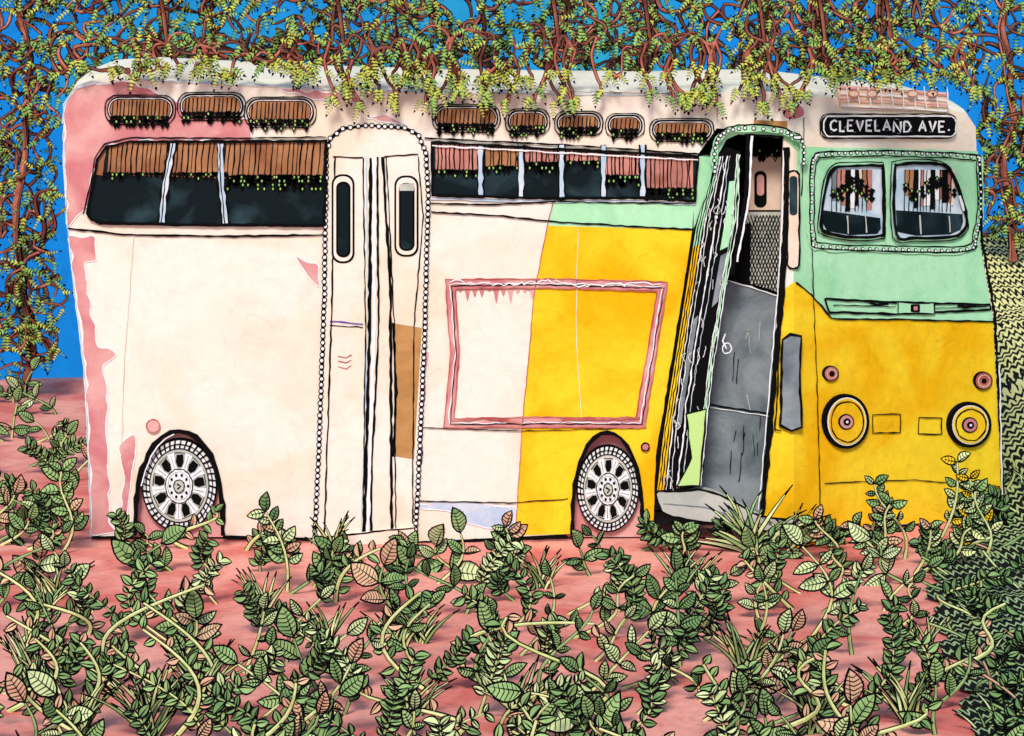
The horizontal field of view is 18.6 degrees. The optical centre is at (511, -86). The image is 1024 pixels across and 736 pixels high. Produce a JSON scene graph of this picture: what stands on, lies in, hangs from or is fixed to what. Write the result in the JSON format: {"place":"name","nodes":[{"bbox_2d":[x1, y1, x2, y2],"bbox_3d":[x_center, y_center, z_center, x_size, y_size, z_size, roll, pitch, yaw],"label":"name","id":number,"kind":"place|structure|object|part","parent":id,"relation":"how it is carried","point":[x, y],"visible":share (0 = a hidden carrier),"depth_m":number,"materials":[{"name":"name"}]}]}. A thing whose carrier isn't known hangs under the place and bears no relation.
{"place":"outdoors","nodes":[
{"label":"outdoors","id":0,"kind":"place"},
{"bbox_2d":[0,377,975,735],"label":"ground","id":1,"kind":"structure","parent":0,"point":[684,713],"depth_m":17.95,"materials":[{"name":"soil"}]},
{"bbox_2d":[0,627,77,676],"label":"grass tuft","id":2,"kind":"object","parent":1,"relation":"on","point":[25,659],"visible":0.32,"depth_m":16.08,"materials":[{"name":"green plant"}]},
{"bbox_2d":[0,0,102,397],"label":"tree","id":3,"kind":"object","parent":1,"relation":"on","point":[27,331],"visible":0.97,"depth_m":25.90,"materials":[{"name":"green plant"}]},
{"bbox_2d":[39,457,83,552],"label":"leafy weed","id":4,"kind":"object","parent":1,"relation":"on","point":[52,470],"visible":0.97,"depth_m":19.54,"materials":[{"name":"green plant"}]},
{"bbox_2d":[43,663,133,729],"bbox_3d":[-2.078,3.840,15.298,0.452,0.338,0.276,0,0,0],"label":"grass tuft","id":5,"kind":"object","parent":1,"relation":"on","point":[94,704],"visible":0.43,"depth_m":15.27,"materials":[{"name":"green plant"}]},
{"bbox_2d":[79,664,203,735],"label":"grass tuft","id":6,"kind":"object","parent":1,"relation":"on","point":[164,718],"visible":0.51,"depth_m":15.22,"materials":[{"name":"green plant"}]},
{"bbox_2d":[34,0,321,95],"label":"tree","id":7,"kind":"object","parent":1,"relation":"on","point":[207,50],"visible":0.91,"depth_m":24.66,"materials":[{"name":"green plant"}]},
{"bbox_2d":[160,635,253,700],"bbox_3d":[-1.538,3.832,15.921,0.495,0.328,0.260,0,0,0],"label":"grass tuft","id":8,"kind":"object","parent":1,"relation":"on","point":[211,671],"visible":0.34,"depth_m":15.91,"materials":[{"name":"green plant"}]},
{"bbox_2d":[247,491,302,590],"bbox_3d":[-1.402,3.698,18.512,0.337,0.608,0.085,0,0,-7],"label":"leafy weed","id":9,"kind":"object","parent":1,"relation":"on","point":[277,555],"visible":0.99,"depth_m":18.50,"materials":[{"name":"green plant"}]},
{"bbox_2d":[312,535,352,587],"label":"leafy weed","id":10,"kind":"object","parent":1,"relation":"on","point":[321,541],"visible":0.46,"depth_m":18.58,"materials":[{"name":"green plant"}]},
{"bbox_2d":[237,0,536,124],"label":"tree","id":11,"kind":"object","parent":1,"relation":"on","point":[447,56],"visible":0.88,"depth_m":19.87,"materials":[{"name":"green plant"}]},
{"bbox_2d":[490,510,531,553],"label":"leafy weed","id":12,"kind":"object","parent":1,"relation":"on","point":[517,530],"visible":0.56,"depth_m":19.23,"materials":[{"name":"pink"}]},
{"bbox_2d":[0,356,1023,735],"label":"undergrowth","id":13,"kind":"object","parent":1,"relation":"on","point":[556,712],"visible":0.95,"depth_m":16.19,"materials":[{"name":"green plant"}]},
{"bbox_2d":[469,655,557,718],"bbox_3d":[0.029,3.846,15.602,0.482,0.337,0.258,0,0,0],"label":"grass tuft","id":14,"kind":"object","parent":1,"relation":"on","point":[522,681],"visible":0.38,"depth_m":15.59,"materials":[{"name":"green plant"}]},
{"bbox_2d":[62,57,1004,543],"bbox_3d":[0.209,2.506,21.172,6.162,3.073,2.457,0,0,0],"label":"bus","id":15,"kind":"object","parent":1,"relation":"on","point":[614,311],"visible":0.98,"depth_m":20.00,"materials":[{"name":"beige paint"}]},
{"bbox_3d":[-0.897,2.683,19.974,0.763,2.716,0.053,0,0,0],"label":"rear door","id":16,"kind":"part","parent":15,"relation":"part of","materials":[{"name":"beige paint"}]},
{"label":"side windows","id":17,"kind":"part","parent":15,"relation":"part of","materials":[{"name":"black glass"}]},
{"bbox_3d":[1.475,2.676,20.271,1.136,2.734,0.657,0,0,0],"label":"front door","id":18,"kind":"part","parent":15,"relation":"part of","materials":[{"name":"grey paint"}]},
{"bbox_2d":[453,0,647,120],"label":"tree","id":19,"kind":"object","parent":1,"relation":"on","point":[559,42],"visible":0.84,"depth_m":23.12,"materials":[{"name":"green plant"}]},
{"bbox_2d":[573,0,736,119],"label":"tree","id":20,"kind":"object","parent":1,"relation":"on","point":[648,59],"visible":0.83,"depth_m":19.87,"materials":[{"name":"green plant"}]},
{"bbox_2d":[660,520,701,553],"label":"leafy weed","id":21,"kind":"object","parent":1,"relation":"on","point":[689,532],"visible":0.89,"depth_m":19.34,"materials":[{"name":"green plant"}]},
{"bbox_2d":[697,611,788,671],"bbox_3d":[1.201,3.818,16.514,0.521,0.376,0.317,0,0,0],"label":"grass tuft","id":22,"kind":"object","parent":1,"relation":"on","point":[737,654],"visible":0.71,"depth_m":16.47,"materials":[{"name":"green plant"}]},
{"bbox_2d":[661,0,837,121],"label":"tree","id":23,"kind":"object","parent":1,"relation":"on","point":[759,51],"visible":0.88,"depth_m":22.93,"materials":[{"name":"green plant"}]},
{"bbox_2d":[698,484,831,552],"bbox_3d":[1.491,3.805,19.662,1.070,0.411,0.263,0,0,-5],"label":"grass tuft","id":24,"kind":"object","parent":1,"relation":"on","point":[736,524],"visible":0.64,"depth_m":19.65,"materials":[{"name":"green plant"}]},
{"bbox_2d":[739,503,855,548],"bbox_3d":[1.789,3.860,19.795,0.824,0.301,0.184,0,0,0],"label":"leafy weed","id":25,"kind":"object","parent":1,"relation":"on","point":[795,519],"visible":0.2,"depth_m":19.79,"materials":[{"name":"green plant"}]},
{"bbox_2d":[764,670,864,734],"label":"grass tuft","id":26,"kind":"object","parent":1,"relation":"on","point":[799,702],"visible":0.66,"depth_m":15.33,"materials":[{"name":"green plant"}]},
{"bbox_2d":[797,504,845,547],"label":"leafy weed","id":27,"kind":"object","parent":1,"relation":"on","point":[820,535],"visible":0.96,"depth_m":19.34,"materials":[{"name":"green plant"}]},
{"bbox_2d":[776,0,916,119],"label":"tree","id":28,"kind":"object","parent":1,"relation":"on","point":[816,11],"visible":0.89,"depth_m":19.87,"materials":[{"name":"green plant"}]},
{"bbox_2d":[840,511,888,555],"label":"leafy weed","id":29,"kind":"object","parent":1,"relation":"on","point":[882,542],"visible":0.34,"depth_m":19.15,"materials":[{"name":"green plant"}]},
{"bbox_2d":[870,491,907,559],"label":"leafy weed","id":30,"kind":"object","parent":1,"relation":"on","point":[879,518],"visible":0.95,"depth_m":19.30,"materials":[{"name":"green plant"}]},
{"bbox_2d":[864,474,914,558],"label":"leafy weed","id":31,"kind":"object","parent":1,"relation":"on","point":[880,480],"visible":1,"depth_m":19.44,"materials":[{"name":"green plant"}]},
{"bbox_2d":[850,648,933,723],"bbox_3d":[1.869,3.812,15.441,0.428,0.366,0.251,0,0,11],"label":"grass tuft","id":32,"kind":"object","parent":1,"relation":"on","point":[897,693],"visible":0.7,"depth_m":15.46,"materials":[{"name":"green plant"}]},
{"bbox_2d":[829,0,1006,104],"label":"tree","id":33,"kind":"object","parent":1,"relation":"on","point":[881,25],"visible":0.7,"depth_m":23.37,"materials":[{"name":"green plant"}]},
{"bbox_2d":[913,518,943,574],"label":"leafy weed","id":34,"kind":"object","parent":1,"relation":"on","point":[931,535],"visible":0.9,"depth_m":18.96,"materials":[{"name":"green plant"}]},
{"bbox_2d":[940,451,975,540],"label":"leafy weed","id":35,"kind":"object","parent":1,"relation":"on","point":[953,496],"visible":0.94,"depth_m":19.54,"materials":[{"name":"green plant"}]},
{"bbox_2d":[955,470,988,527],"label":"leafy weed","id":36,"kind":"object","parent":1,"relation":"on","point":[964,478],"visible":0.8,"depth_m":19.54,"materials":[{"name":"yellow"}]},
{"bbox_2d":[921,237,1023,735],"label":"grass bank","id":37,"kind":"structure","parent":1,"relation":"on","point":[1006,276],"depth_m":20.56,"materials":[{"name":"plant"}]},
{"bbox_2d":[908,461,1023,735],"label":"bank vegetation","id":38,"kind":"object","parent":37,"relation":"on","point":[1004,686],"visible":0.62,"depth_m":17.71,"materials":[{"name":"green plant"}]},
{"bbox_2d":[949,514,985,557],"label":"leafy weed","id":39,"kind":"object","parent":37,"relation":"on","point":[959,538],"visible":0.99,"depth_m":19.15,"materials":[{"name":"green plant"}]},
{"bbox_2d":[921,0,1023,261],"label":"tree","id":40,"kind":"object","parent":37,"relation":"on","point":[1005,149],"visible":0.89,"depth_m":26.11,"materials":[{"name":"green plant"}]},
{"bbox_2d":[959,477,1003,552],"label":"leafy weed","id":41,"kind":"object","parent":37,"relation":"on","point":[988,513],"visible":0.96,"depth_m":19.54,"materials":[{"name":"green plant"}]},
{"bbox_2d":[0,0,1023,378],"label":"sky","id":42,"kind":"structure","parent":0,"point":[70,346],"depth_m":168.28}
]}

